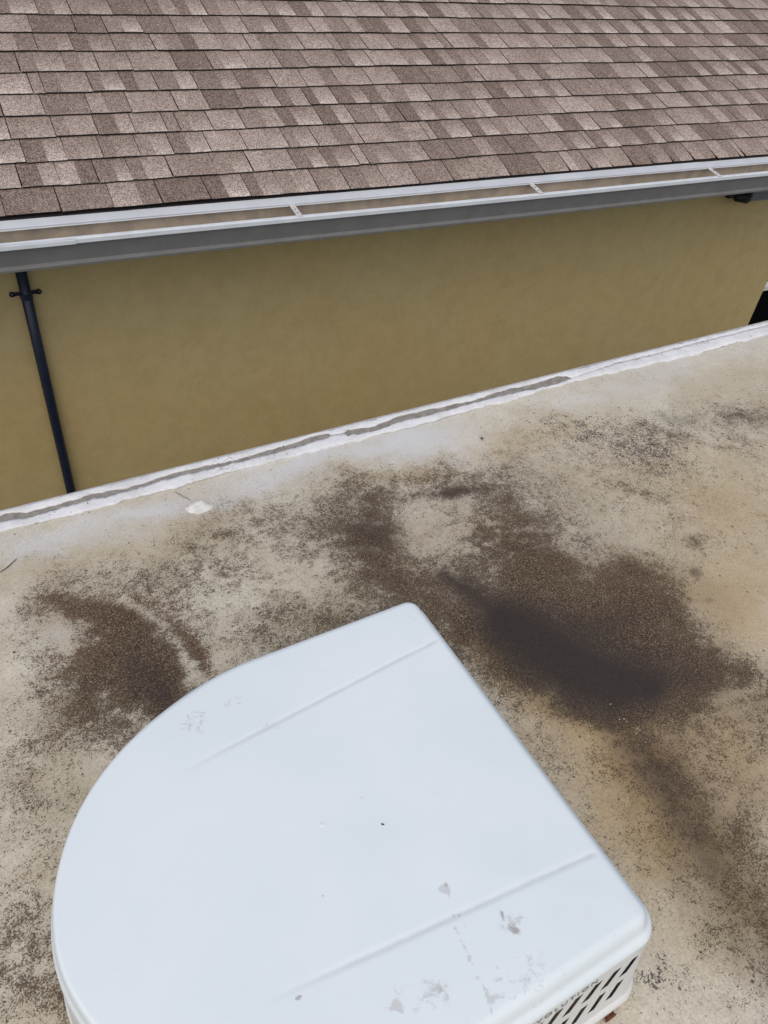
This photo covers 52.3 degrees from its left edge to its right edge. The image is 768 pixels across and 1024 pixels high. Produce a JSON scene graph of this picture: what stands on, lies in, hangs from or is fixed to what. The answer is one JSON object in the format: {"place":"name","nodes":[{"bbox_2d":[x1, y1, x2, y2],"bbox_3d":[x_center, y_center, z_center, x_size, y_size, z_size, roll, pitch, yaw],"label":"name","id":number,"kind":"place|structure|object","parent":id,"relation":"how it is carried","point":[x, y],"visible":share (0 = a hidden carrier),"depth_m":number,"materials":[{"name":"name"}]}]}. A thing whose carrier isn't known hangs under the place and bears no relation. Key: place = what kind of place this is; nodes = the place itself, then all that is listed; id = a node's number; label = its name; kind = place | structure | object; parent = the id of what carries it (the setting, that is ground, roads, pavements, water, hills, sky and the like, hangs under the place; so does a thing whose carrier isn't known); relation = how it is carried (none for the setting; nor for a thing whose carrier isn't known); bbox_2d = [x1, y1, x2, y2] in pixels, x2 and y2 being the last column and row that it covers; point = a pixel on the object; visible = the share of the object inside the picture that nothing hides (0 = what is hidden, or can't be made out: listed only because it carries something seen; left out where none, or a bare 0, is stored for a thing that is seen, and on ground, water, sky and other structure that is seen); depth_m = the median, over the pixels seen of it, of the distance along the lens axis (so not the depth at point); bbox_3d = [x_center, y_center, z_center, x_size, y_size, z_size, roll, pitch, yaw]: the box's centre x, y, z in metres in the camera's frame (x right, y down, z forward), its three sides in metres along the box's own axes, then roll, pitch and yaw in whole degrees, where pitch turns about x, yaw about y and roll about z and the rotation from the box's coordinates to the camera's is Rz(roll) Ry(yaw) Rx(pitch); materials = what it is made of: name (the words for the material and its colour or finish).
{"place":"outdoors","nodes":[
{"label":"outdoors","id":0,"kind":"place"},
{"label":"ground","id":1,"kind":"structure","parent":0,"visible":0},
{"bbox_2d":[0,320,767,1023],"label":"caravan","id":2,"kind":"object","parent":1,"relation":"on","point":[578,560],"visible":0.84,"depth_m":1.82,"materials":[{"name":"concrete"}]},
{"bbox_2d":[185,500,212,513],"bbox_3d":[-0.472,-0.016,1.999,0.072,0.012,0.050,-15,46,-23],"label":"sealant lump","id":3,"kind":"object","parent":2,"relation":"on","point":[199,507],"visible":1,"depth_m":1.99,"materials":[{"name":"white plastic"}]},
{"bbox_2d":[51,602,651,1023],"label":"air conditioner","id":4,"kind":"object","parent":2,"relation":"on","point":[235,850],"visible":1,"depth_m":1.15,"materials":[{"name":"white plastic"}]},
{"bbox_2d":[0,0,767,509],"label":"house","id":5,"kind":"structure","parent":1,"relation":"on","point":[228,226],"depth_m":3.94,"materials":[{"name":"paint"}]},
{"bbox_2d":[9,271,75,493],"bbox_3d":[-1.620,-0.115,4.048,0.129,2.631,0.052,-15,46,-23],"label":"downpipe","id":6,"kind":"object","parent":5,"relation":"attached to","point":[25,293],"visible":0.5,"depth_m":3.56,"materials":[{"name":"black plastic"}]},
{"bbox_2d":[725,193,750,203],"bbox_3d":[2.176,-1.945,4.800,0.124,0.088,0.132,-15,46,-23],"label":"floodlight","id":7,"kind":"object","parent":5,"relation":"attached to","point":[744,198],"visible":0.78,"depth_m":4.77,"materials":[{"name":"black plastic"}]},
{"bbox_2d":[750,191,767,200],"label":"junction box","id":8,"kind":"object","parent":5,"relation":"attached to","point":[757,196],"visible":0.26,"depth_m":4.83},
{"bbox_2d":[748,282,767,324],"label":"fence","id":9,"kind":"object","parent":1,"relation":"on","point":[760,313],"visible":0.02,"depth_m":7.84,"materials":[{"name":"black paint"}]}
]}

